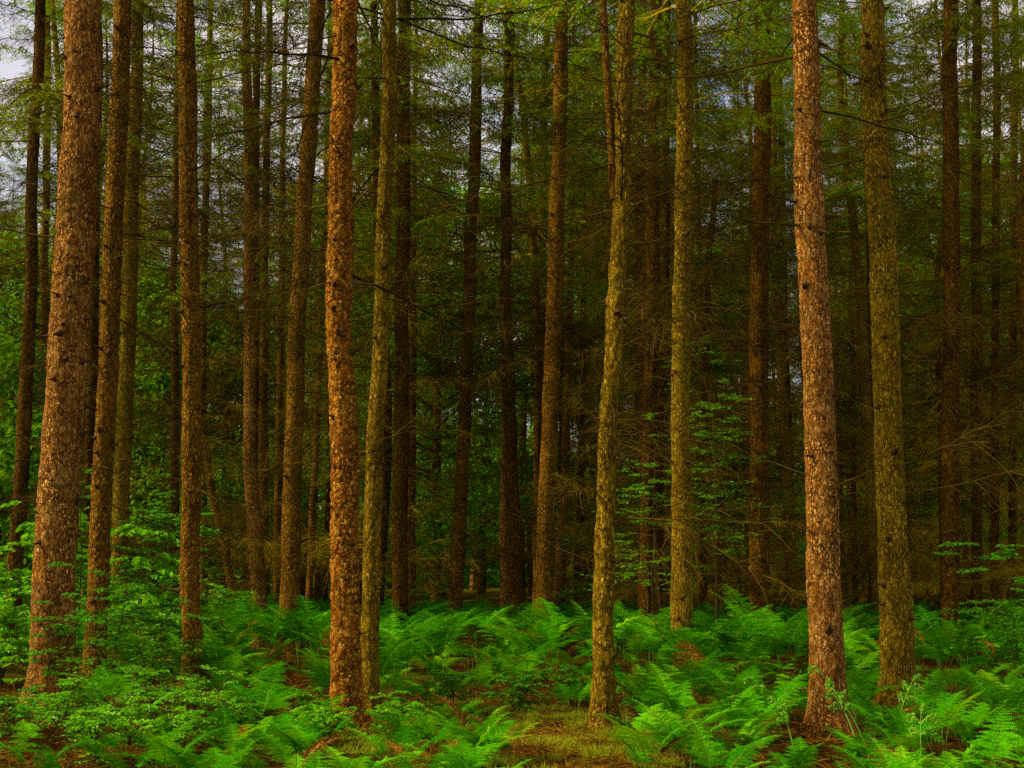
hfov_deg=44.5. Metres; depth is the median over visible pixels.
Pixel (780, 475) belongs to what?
distant conifer
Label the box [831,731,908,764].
bracken fern
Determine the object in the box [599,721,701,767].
bracken fern
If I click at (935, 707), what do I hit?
bracken fern
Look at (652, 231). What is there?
conifer tree
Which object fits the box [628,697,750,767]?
bracken fern
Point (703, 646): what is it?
bracken fern
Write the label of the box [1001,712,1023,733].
bracken fern
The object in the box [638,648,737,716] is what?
bracken fern
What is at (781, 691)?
bracken fern
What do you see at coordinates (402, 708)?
bramble
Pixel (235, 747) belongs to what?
bracken fern
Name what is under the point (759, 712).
bracken fern
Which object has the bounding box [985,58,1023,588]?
distant conifer
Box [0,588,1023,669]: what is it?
bracken
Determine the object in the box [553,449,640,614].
beech sapling
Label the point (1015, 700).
bracken fern
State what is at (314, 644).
bracken fern
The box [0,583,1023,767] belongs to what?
ground
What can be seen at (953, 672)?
bracken fern
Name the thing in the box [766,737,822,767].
bracken fern
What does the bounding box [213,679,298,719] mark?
bracken fern
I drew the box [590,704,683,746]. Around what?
bracken fern
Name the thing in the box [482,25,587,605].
distant conifer
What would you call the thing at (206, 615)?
bracken fern
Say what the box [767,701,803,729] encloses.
bracken fern
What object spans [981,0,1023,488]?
distant conifer
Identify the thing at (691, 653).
bracken fern
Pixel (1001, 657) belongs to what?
bracken fern
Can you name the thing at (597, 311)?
distant conifer
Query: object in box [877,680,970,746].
bracken fern
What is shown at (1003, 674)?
bracken fern
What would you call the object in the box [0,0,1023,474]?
sky
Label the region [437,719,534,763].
bracken fern
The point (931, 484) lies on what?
distant conifer
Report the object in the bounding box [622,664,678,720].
bracken fern
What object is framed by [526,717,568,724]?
fallen branch
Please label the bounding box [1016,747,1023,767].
bracken fern
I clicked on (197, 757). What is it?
bracken fern
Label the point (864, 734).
bracken fern
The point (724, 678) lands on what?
bracken fern
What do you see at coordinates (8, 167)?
distant conifer
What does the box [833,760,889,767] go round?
bracken fern
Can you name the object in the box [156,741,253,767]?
bracken fern
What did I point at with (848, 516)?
distant conifer
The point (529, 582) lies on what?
distant conifer
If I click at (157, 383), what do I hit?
broadleaf tree
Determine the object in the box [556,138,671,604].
distant conifer
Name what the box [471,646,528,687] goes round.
bracken fern
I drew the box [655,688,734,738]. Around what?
bracken fern
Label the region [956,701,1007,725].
bracken fern
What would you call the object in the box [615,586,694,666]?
bracken fern
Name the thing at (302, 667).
dead fern
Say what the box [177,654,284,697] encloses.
bracken fern
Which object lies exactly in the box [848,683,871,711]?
bracken fern
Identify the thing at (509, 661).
bracken fern
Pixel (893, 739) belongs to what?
bracken fern
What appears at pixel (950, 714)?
bracken fern
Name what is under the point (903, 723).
bracken fern
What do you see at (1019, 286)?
distant conifer
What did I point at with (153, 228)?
distant conifer
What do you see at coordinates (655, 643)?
bracken fern
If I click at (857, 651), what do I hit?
bracken fern
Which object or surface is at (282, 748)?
bracken fern
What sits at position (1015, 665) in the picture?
bracken fern
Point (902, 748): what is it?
bracken fern
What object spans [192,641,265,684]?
bracken fern
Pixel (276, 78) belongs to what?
distant conifer
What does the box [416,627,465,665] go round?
bracken fern
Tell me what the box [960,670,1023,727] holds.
bracken fern
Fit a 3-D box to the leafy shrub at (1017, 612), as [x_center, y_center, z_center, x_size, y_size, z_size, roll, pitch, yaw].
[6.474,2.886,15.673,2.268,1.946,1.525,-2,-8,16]
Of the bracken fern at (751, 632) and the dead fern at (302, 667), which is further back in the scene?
the bracken fern at (751, 632)
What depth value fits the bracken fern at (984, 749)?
8.87 m
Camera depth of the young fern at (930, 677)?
10.69 m
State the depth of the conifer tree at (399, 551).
22.00 m
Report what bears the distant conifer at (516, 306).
on the ground at (781, 748)
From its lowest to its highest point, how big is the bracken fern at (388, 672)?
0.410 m
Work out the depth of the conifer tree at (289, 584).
20.78 m
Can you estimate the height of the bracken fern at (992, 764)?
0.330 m
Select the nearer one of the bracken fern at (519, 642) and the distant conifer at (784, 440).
the bracken fern at (519, 642)
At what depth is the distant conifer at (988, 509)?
34.92 m
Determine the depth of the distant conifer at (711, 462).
43.91 m
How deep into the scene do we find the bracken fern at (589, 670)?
14.24 m
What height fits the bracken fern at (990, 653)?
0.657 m
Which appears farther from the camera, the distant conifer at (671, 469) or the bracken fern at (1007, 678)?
the distant conifer at (671, 469)
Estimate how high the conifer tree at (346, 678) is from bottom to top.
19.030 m
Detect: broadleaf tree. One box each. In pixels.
[0,215,146,557]
[0,326,157,602]
[2,300,164,577]
[11,250,181,523]
[21,247,276,589]
[86,291,326,594]
[208,182,426,601]
[268,165,586,603]
[286,259,478,547]
[391,168,590,606]
[468,156,697,604]
[658,222,805,613]
[795,196,990,603]
[839,139,1023,609]
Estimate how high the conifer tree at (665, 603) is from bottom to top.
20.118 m
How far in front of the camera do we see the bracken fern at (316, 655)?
13.13 m
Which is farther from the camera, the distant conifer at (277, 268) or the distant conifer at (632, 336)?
the distant conifer at (277, 268)
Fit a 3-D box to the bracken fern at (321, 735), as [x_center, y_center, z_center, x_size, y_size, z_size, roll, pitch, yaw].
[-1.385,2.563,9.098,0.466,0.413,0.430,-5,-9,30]
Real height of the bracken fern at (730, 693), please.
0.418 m
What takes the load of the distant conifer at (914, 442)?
on the ground at (781, 748)
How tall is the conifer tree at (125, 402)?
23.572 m
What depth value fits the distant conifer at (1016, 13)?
29.18 m
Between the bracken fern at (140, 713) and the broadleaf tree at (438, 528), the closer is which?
the bracken fern at (140, 713)
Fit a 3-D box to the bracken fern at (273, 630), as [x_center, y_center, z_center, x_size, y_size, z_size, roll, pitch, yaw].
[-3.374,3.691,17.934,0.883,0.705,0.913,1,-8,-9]
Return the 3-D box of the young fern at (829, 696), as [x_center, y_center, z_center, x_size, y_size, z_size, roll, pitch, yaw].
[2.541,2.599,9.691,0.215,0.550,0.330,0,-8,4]
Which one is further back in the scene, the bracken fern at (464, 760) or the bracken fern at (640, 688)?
the bracken fern at (640, 688)
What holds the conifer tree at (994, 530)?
on the ground at (781, 748)
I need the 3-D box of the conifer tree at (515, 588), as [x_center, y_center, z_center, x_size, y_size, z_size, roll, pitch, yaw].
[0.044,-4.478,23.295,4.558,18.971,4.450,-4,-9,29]
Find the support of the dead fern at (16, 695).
on the ground at (781, 748)
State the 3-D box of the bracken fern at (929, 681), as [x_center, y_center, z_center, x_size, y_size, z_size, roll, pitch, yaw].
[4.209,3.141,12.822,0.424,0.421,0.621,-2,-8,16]
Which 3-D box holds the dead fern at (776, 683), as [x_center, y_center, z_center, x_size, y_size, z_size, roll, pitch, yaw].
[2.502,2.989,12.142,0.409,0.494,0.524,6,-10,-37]
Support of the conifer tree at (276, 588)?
on the ground at (781, 748)
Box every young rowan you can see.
[0,482,79,674]
[31,468,113,672]
[108,502,181,674]
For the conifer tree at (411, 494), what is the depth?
28.15 m
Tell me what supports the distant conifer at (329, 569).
on the ground at (781, 748)
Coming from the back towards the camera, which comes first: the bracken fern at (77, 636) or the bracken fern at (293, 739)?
the bracken fern at (77, 636)
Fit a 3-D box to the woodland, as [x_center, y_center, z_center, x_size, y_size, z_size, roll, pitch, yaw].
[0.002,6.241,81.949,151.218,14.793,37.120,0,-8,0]
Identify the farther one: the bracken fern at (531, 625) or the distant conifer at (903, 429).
the distant conifer at (903, 429)
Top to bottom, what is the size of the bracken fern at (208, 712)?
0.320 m
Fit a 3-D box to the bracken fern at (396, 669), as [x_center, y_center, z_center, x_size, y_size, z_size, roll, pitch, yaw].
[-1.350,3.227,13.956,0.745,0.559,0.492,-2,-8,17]
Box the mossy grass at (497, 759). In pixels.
[122,693,725,767]
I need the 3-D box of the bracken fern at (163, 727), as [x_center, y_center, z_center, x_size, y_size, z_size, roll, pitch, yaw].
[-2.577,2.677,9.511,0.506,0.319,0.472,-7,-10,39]
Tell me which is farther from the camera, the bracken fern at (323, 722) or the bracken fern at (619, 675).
the bracken fern at (619, 675)
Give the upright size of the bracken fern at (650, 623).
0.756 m
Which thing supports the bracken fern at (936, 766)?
on the ground at (781, 748)
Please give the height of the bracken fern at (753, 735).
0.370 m
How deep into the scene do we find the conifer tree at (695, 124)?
27.53 m
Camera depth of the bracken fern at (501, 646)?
15.71 m
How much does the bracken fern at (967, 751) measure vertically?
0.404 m
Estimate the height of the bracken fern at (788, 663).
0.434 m
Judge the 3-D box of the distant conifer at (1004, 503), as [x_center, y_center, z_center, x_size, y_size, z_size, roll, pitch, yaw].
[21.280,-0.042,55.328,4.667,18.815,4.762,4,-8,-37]
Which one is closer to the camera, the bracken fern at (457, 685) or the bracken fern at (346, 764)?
the bracken fern at (346, 764)
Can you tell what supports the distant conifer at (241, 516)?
on the ground at (781, 748)
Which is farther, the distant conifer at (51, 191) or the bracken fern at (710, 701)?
the distant conifer at (51, 191)
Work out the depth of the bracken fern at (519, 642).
15.23 m
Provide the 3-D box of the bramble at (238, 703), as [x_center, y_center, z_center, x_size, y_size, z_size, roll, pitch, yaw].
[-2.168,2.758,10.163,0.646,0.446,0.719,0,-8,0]
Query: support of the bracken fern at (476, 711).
on the ground at (781, 748)
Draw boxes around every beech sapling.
[165,436,305,601]
[385,359,499,604]
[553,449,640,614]
[580,396,713,660]
[641,330,780,659]
[669,252,805,607]
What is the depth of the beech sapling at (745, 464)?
24.35 m
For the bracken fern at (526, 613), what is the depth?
17.41 m
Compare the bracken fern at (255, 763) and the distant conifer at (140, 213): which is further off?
the distant conifer at (140, 213)
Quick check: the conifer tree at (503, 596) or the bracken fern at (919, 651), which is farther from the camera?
the conifer tree at (503, 596)
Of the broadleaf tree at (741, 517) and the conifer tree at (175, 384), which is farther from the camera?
the broadleaf tree at (741, 517)
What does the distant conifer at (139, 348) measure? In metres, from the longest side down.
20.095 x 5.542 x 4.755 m
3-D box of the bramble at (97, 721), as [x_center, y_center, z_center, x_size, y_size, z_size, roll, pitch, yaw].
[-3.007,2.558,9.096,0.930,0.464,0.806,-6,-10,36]
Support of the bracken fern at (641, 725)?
on the ground at (781, 748)
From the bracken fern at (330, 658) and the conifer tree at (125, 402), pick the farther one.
the conifer tree at (125, 402)
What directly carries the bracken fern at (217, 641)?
on the ground at (781, 748)
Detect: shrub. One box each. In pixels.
[0,541,86,686]
[4,673,121,740]
[10,591,79,706]
[16,545,126,640]
[17,561,190,714]
[40,663,209,744]
[75,490,227,666]
[93,578,215,697]
[148,578,260,664]
[159,663,261,733]
[931,539,1023,680]
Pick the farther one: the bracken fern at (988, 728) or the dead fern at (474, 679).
the dead fern at (474, 679)
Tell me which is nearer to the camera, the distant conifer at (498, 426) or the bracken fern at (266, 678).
the bracken fern at (266, 678)
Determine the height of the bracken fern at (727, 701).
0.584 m
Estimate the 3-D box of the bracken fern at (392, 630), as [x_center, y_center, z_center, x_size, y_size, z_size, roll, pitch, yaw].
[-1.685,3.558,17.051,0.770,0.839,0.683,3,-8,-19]
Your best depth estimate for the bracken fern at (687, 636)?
16.13 m
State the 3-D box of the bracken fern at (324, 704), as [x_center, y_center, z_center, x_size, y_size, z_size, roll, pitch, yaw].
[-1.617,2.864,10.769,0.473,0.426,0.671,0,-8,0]
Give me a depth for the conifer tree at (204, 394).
29.63 m
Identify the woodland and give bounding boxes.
[24,384,1023,589]
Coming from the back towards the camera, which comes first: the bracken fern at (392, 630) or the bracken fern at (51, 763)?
the bracken fern at (392, 630)
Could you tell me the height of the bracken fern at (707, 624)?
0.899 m
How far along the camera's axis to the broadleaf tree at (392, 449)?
44.15 m
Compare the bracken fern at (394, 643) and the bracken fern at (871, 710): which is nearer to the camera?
the bracken fern at (871, 710)
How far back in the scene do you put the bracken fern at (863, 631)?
17.21 m
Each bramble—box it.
[0,693,55,743]
[33,703,147,763]
[114,691,224,748]
[198,697,269,743]
[257,686,328,728]
[287,704,358,737]
[360,690,436,736]
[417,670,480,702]
[479,671,551,716]
[544,663,590,703]
[716,693,791,728]
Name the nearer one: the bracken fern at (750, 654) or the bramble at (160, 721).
the bramble at (160, 721)
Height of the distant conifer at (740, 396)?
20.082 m
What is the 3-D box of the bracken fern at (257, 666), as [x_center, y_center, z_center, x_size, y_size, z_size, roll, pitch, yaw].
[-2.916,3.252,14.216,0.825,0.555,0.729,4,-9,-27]
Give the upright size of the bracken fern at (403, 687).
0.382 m
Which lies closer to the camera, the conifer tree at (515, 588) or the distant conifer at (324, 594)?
the conifer tree at (515, 588)
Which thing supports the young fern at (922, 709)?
on the ground at (781, 748)
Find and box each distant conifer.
[0,0,112,263]
[0,0,172,597]
[0,1,215,607]
[0,23,40,582]
[0,43,23,567]
[0,44,40,548]
[0,104,38,335]
[6,0,243,585]
[9,142,100,331]
[13,197,56,350]
[38,44,208,593]
[99,141,170,580]
[110,0,271,583]
[116,130,166,446]
[137,150,215,593]
[140,0,395,647]
[198,35,325,591]
[198,89,275,504]
[206,255,282,595]
[224,2,425,604]
[236,277,276,595]
[238,161,310,601]
[244,0,516,642]
[273,147,392,600]
[285,15,434,586]
[288,0,454,605]
[305,91,440,399]
[319,189,359,602]
[357,5,485,587]
[391,124,500,596]
[416,326,500,557]
[429,2,633,583]
[447,0,671,606]
[469,389,494,589]
[474,165,533,543]
[476,114,540,472]
[481,0,783,641]
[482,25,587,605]
[492,244,576,596]
[496,373,532,594]
[513,41,626,593]
[518,415,577,557]
[525,0,748,607]
[525,21,631,604]
[536,0,772,614]
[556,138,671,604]
[559,2,747,610]
[565,2,796,599]
[566,314,631,595]
[614,122,727,605]
[628,0,863,604]
[633,211,768,589]
[661,0,905,611]
[691,68,802,585]
[693,210,769,598]
[695,142,841,604]
[697,0,1023,639]
[709,153,801,587]
[711,192,805,589]
[726,301,805,572]
[739,313,805,593]
[768,72,924,605]
[768,90,867,603]
[768,178,867,602]
[772,266,868,588]
[773,0,988,597]
[793,282,862,596]
[798,184,923,599]
[801,252,852,590]
[823,3,968,584]
[830,47,970,602]
[835,209,918,552]
[845,259,936,569]
[848,74,988,604]
[858,0,1023,608]
[895,0,1023,600]
[899,0,1021,609]
[899,0,1023,601]
[900,62,1023,604]
[903,19,1022,591]
[903,152,1022,596]
[917,0,1023,603]
[917,412,935,590]
[925,83,1022,581]
[959,1,1023,575]
[959,61,1023,598]
[962,12,1023,574]
[966,73,1023,569]
[967,285,1023,594]
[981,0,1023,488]
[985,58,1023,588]
[990,222,1023,564]
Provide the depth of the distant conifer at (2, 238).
24.10 m
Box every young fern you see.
[648,613,669,641]
[743,677,781,734]
[767,695,794,750]
[808,665,870,761]
[825,685,854,735]
[893,673,922,747]
[906,703,937,755]
[927,674,962,742]
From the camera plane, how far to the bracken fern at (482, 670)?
13.87 m
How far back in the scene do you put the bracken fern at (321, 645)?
15.51 m
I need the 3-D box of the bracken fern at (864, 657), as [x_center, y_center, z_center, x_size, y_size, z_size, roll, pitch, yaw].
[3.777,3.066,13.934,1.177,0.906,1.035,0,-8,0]
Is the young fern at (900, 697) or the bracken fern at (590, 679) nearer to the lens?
the young fern at (900, 697)
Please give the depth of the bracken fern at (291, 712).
10.04 m
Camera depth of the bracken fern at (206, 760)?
7.88 m
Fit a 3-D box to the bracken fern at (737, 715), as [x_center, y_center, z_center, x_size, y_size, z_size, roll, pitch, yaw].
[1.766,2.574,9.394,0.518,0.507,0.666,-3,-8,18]
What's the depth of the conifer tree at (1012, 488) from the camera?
30.37 m
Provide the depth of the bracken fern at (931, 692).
10.48 m
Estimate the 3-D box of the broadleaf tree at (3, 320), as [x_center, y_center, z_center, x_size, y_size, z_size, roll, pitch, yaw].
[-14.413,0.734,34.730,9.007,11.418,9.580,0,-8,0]
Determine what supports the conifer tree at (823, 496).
on the ground at (781, 748)
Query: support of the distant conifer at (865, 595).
on the ground at (781, 748)
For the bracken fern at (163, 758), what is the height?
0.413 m
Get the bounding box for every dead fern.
[1,671,94,733]
[47,672,87,721]
[169,657,234,705]
[279,648,317,684]
[366,665,399,722]
[465,652,497,692]
[483,654,542,702]
[537,648,571,692]
[553,660,587,705]
[622,654,673,679]
[757,667,795,710]
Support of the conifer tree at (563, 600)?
on the ground at (781, 748)
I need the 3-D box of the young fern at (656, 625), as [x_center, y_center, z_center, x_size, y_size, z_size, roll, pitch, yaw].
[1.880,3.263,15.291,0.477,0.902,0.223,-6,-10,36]
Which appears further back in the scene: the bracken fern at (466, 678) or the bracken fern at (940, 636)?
the bracken fern at (940, 636)
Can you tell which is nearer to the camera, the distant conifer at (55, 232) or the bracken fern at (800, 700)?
the bracken fern at (800, 700)
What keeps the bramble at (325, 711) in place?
on the ground at (781, 748)
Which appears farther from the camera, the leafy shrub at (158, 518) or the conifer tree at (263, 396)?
the conifer tree at (263, 396)
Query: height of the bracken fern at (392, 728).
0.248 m
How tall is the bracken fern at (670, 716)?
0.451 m
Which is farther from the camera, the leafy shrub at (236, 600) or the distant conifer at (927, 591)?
the distant conifer at (927, 591)
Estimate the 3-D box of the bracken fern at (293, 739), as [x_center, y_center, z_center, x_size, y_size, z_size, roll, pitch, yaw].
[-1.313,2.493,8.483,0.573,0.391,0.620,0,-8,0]
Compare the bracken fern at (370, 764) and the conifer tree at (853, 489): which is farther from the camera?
the conifer tree at (853, 489)
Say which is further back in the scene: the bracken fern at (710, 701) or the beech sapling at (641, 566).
the beech sapling at (641, 566)
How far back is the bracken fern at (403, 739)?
8.79 m
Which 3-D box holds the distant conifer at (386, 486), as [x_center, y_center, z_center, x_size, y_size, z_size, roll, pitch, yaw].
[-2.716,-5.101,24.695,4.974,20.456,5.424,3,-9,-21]
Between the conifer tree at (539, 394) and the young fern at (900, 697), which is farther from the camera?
the conifer tree at (539, 394)
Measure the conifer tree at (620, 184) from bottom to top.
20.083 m
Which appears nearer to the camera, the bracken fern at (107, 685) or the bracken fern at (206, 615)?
the bracken fern at (107, 685)
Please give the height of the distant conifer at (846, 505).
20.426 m
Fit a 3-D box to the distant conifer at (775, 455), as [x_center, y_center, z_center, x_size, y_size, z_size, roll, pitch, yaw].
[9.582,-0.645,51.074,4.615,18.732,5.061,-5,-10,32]
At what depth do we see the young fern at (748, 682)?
10.46 m
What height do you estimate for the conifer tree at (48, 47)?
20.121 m
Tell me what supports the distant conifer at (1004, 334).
on the ground at (781, 748)
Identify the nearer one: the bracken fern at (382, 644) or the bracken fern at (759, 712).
the bracken fern at (759, 712)
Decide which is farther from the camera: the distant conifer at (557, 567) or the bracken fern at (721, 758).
the distant conifer at (557, 567)
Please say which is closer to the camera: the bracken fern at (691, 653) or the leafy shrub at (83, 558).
the bracken fern at (691, 653)
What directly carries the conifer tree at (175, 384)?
on the ground at (781, 748)
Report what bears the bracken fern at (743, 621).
on the ground at (781, 748)
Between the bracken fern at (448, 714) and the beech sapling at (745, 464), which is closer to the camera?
the bracken fern at (448, 714)
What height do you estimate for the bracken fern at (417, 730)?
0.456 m
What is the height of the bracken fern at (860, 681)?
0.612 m
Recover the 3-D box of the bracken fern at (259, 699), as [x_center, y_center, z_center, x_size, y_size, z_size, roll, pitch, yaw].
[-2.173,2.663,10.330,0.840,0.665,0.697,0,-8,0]
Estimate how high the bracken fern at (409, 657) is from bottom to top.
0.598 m
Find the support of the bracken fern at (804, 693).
on the ground at (781, 748)
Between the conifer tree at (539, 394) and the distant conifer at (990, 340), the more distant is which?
the distant conifer at (990, 340)
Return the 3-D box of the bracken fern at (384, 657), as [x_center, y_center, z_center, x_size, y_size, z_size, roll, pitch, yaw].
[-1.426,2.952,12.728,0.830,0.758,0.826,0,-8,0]
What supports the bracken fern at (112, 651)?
on the ground at (781, 748)
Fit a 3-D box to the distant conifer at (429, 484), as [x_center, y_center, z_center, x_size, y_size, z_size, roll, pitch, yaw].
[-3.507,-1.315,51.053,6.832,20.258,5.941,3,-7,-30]
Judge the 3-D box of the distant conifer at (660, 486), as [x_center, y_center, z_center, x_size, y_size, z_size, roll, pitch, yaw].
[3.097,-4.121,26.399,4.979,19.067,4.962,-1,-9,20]
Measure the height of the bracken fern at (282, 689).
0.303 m
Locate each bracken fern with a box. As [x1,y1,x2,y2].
[0,610,30,666]
[0,614,28,667]
[0,641,28,664]
[0,720,95,767]
[24,607,110,666]
[24,630,84,644]
[30,743,95,767]
[56,664,150,728]
[65,730,142,765]
[91,688,185,746]
[101,745,160,767]
[103,727,227,767]
[108,609,167,654]
[108,634,150,659]
[108,715,200,766]
[109,656,131,675]
[114,647,159,679]
[116,619,178,675]
[126,679,178,695]
[129,716,199,737]
[144,631,207,658]
[144,707,207,740]
[152,603,232,634]
[154,632,181,669]
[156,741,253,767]
[161,619,220,645]
[171,754,250,767]
[172,643,282,666]
[173,706,217,741]
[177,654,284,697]
[177,747,238,767]
[185,701,253,750]
[190,724,269,752]
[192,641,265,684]
[195,703,243,726]
[198,723,270,766]
[202,624,264,666]
[204,619,261,644]
[204,640,270,680]
[204,662,291,736]
[206,660,258,685]
[208,662,277,687]
[210,689,291,723]
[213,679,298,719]
[219,628,263,649]
[221,646,293,689]
[230,716,273,752]
[232,755,269,767]
[240,705,306,736]
[248,637,298,666]
[250,713,316,759]
[252,684,314,697]
[256,618,306,662]
[258,666,288,680]
[259,730,350,767]
[260,721,331,767]
[265,702,308,730]
[267,606,330,668]
[269,723,359,766]
[273,648,330,700]
[280,714,322,753]
[291,628,383,657]
[293,648,330,706]
[293,714,329,734]
[296,694,348,723]
[297,746,411,767]
[299,708,358,759]
[299,750,331,767]
[303,630,322,656]
[303,642,406,657]
[319,630,409,668]
[329,639,409,693]
[334,759,405,767]
[343,726,442,767]
[363,711,419,737]
[366,761,384,767]
[369,722,424,767]
[370,716,432,740]
[379,612,453,680]
[379,613,415,648]
[379,627,418,665]
[379,635,427,659]
[379,648,421,685]
[379,660,410,689]
[379,676,426,701]
[380,646,428,694]
[384,704,461,757]
[384,752,450,767]
[393,753,419,767]
[400,743,488,765]
[403,680,443,701]
[406,615,484,678]
[407,647,465,679]
[410,712,507,767]
[413,740,504,767]
[415,717,453,753]
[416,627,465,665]
[418,642,463,669]
[426,606,511,673]
[427,699,478,723]
[427,700,481,719]
[428,704,487,726]
[431,710,471,728]
[433,693,514,745]
[436,622,526,684]
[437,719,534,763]
[438,752,531,767]
[440,678,478,700]
[445,668,481,691]
[455,659,502,691]
[455,701,509,726]
[468,714,542,755]
[469,715,515,739]
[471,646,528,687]
[472,649,515,689]
[472,663,508,689]
[478,625,524,683]
[483,612,546,660]
[486,613,576,686]
[488,645,548,680]
[496,651,555,697]
[500,601,584,646]
[508,597,589,661]
[510,620,574,670]
[514,659,567,689]
[519,620,591,680]
[538,680,590,712]
[543,647,591,681]
[551,661,592,681]
[554,659,588,674]
[556,612,642,665]
[566,602,633,642]
[566,664,628,693]
[572,678,590,704]
[578,664,704,724]
[587,642,684,721]
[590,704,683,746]
[595,703,690,763]
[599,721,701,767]
[614,626,664,671]
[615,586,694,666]
[616,616,664,664]
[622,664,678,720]
[626,682,691,714]
[628,640,759,702]
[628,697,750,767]
[628,708,744,764]
[629,621,739,659]
[631,621,706,666]
[635,662,716,729]
[637,639,693,678]
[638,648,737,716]
[641,625,755,662]
[643,702,682,729]
[649,622,726,661]
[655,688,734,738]
[657,637,729,700]
[674,734,736,767]
[683,619,754,662]
[684,717,773,767]
[689,696,730,721]
[690,610,756,658]
[693,663,772,704]
[693,681,769,703]
[697,621,742,663]
[699,627,791,675]
[699,674,758,746]
[704,718,786,762]
[704,721,781,766]
[706,696,783,756]
[708,686,793,703]
[710,584,784,666]
[710,656,767,680]
[716,602,801,678]
[717,618,804,669]
[719,610,805,683]
[728,676,805,728]
[729,608,808,681]
[733,689,797,749]
[738,756,789,767]
[747,673,809,740]
[752,653,808,720]
[758,644,865,688]
[758,664,808,711]
[766,654,804,673]
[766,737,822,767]
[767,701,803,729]
[781,622,863,652]
[781,639,863,683]
[784,658,900,723]
[788,616,878,640]
[790,687,806,709]
[793,686,807,712]
[794,617,878,695]
[801,614,863,642]
[822,725,880,745]
[827,736,985,767]
[828,745,934,767]
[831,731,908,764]
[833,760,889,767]
[844,630,870,653]
[844,685,929,748]
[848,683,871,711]
[849,697,909,732]
[851,742,948,767]
[853,640,878,670]
[854,705,973,761]
[856,626,932,660]
[856,670,877,686]
[862,622,938,670]
[864,717,944,752]
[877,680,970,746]
[890,689,982,762]
[893,680,988,743]
[903,698,976,734]
[905,735,996,767]
[909,762,943,767]
[910,704,1003,754]
[914,627,935,673]
[915,619,993,671]
[915,635,982,675]
[916,605,1001,671]
[919,664,977,698]
[920,668,941,700]
[924,708,1023,767]
[924,713,1008,759]
[928,665,975,692]
[936,670,1023,731]
[952,664,1023,699]
[956,663,1022,682]
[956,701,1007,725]
[956,725,1013,745]
[956,734,1023,767]
[957,635,1023,678]
[959,761,997,767]
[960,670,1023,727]
[960,687,1023,725]
[964,663,1012,684]
[976,636,1023,668]
[977,637,1023,677]
[990,755,1023,767]
[993,663,1023,668]
[1000,700,1023,753]
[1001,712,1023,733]
[1009,653,1023,673]
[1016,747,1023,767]
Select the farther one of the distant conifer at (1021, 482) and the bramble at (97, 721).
the distant conifer at (1021, 482)
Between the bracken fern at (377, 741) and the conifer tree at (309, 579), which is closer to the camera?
the bracken fern at (377, 741)
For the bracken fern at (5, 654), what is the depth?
14.57 m
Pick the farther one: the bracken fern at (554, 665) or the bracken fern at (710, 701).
the bracken fern at (554, 665)
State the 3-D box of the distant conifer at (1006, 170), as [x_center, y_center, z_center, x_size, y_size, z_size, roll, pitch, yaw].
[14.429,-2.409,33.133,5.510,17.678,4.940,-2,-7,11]
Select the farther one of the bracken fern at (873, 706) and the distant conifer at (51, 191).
the distant conifer at (51, 191)
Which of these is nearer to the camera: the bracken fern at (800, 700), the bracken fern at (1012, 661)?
the bracken fern at (800, 700)
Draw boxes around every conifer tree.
[0,0,147,522]
[0,0,200,594]
[0,0,211,642]
[0,0,245,714]
[0,0,271,618]
[0,0,327,684]
[4,0,381,689]
[66,0,596,728]
[99,0,286,613]
[105,0,292,616]
[106,0,371,613]
[129,0,382,625]
[137,387,305,604]
[148,0,455,654]
[187,0,644,718]
[200,0,373,619]
[221,0,429,610]
[258,0,525,651]
[282,0,546,614]
[353,0,576,645]
[354,0,870,731]
[358,0,619,631]
[390,0,638,649]
[391,0,674,612]
[397,0,756,657]
[450,3,636,562]
[462,0,894,669]
[483,16,637,604]
[494,3,644,606]
[511,0,1023,738]
[514,0,831,656]
[564,0,772,606]
[585,0,799,603]
[618,182,802,614]
[623,0,939,659]
[650,0,1023,715]
[691,4,865,601]
[713,0,1012,640]
[737,3,942,607]
[797,0,1023,662]
[856,0,1023,648]
[893,0,1023,611]
[922,0,1023,602]
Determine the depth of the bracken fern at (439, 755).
8.35 m
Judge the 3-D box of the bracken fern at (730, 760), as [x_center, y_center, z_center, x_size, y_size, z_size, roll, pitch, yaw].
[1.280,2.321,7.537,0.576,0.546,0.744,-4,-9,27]
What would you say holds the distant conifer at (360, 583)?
on the ground at (781, 748)
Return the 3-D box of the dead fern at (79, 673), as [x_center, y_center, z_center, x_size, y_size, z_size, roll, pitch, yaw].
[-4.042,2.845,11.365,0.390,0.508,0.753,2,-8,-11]
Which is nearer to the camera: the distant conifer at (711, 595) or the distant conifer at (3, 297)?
the distant conifer at (3, 297)
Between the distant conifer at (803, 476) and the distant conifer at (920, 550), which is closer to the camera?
the distant conifer at (803, 476)
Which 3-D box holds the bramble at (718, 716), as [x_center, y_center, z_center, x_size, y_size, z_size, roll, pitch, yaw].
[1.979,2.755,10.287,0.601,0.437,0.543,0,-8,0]
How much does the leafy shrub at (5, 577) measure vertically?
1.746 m
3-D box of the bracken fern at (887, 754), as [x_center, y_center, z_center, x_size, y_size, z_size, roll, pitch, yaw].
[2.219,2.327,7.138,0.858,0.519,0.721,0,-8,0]
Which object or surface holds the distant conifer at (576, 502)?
on the ground at (781, 748)
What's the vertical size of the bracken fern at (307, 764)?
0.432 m
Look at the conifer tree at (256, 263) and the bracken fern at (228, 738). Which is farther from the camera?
the conifer tree at (256, 263)
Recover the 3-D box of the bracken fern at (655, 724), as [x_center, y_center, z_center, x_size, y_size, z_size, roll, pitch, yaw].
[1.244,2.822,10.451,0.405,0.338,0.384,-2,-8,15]
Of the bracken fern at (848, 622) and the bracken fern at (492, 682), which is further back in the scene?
the bracken fern at (848, 622)
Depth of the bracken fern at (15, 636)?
16.60 m
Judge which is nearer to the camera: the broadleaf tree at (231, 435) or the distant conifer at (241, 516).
the broadleaf tree at (231, 435)

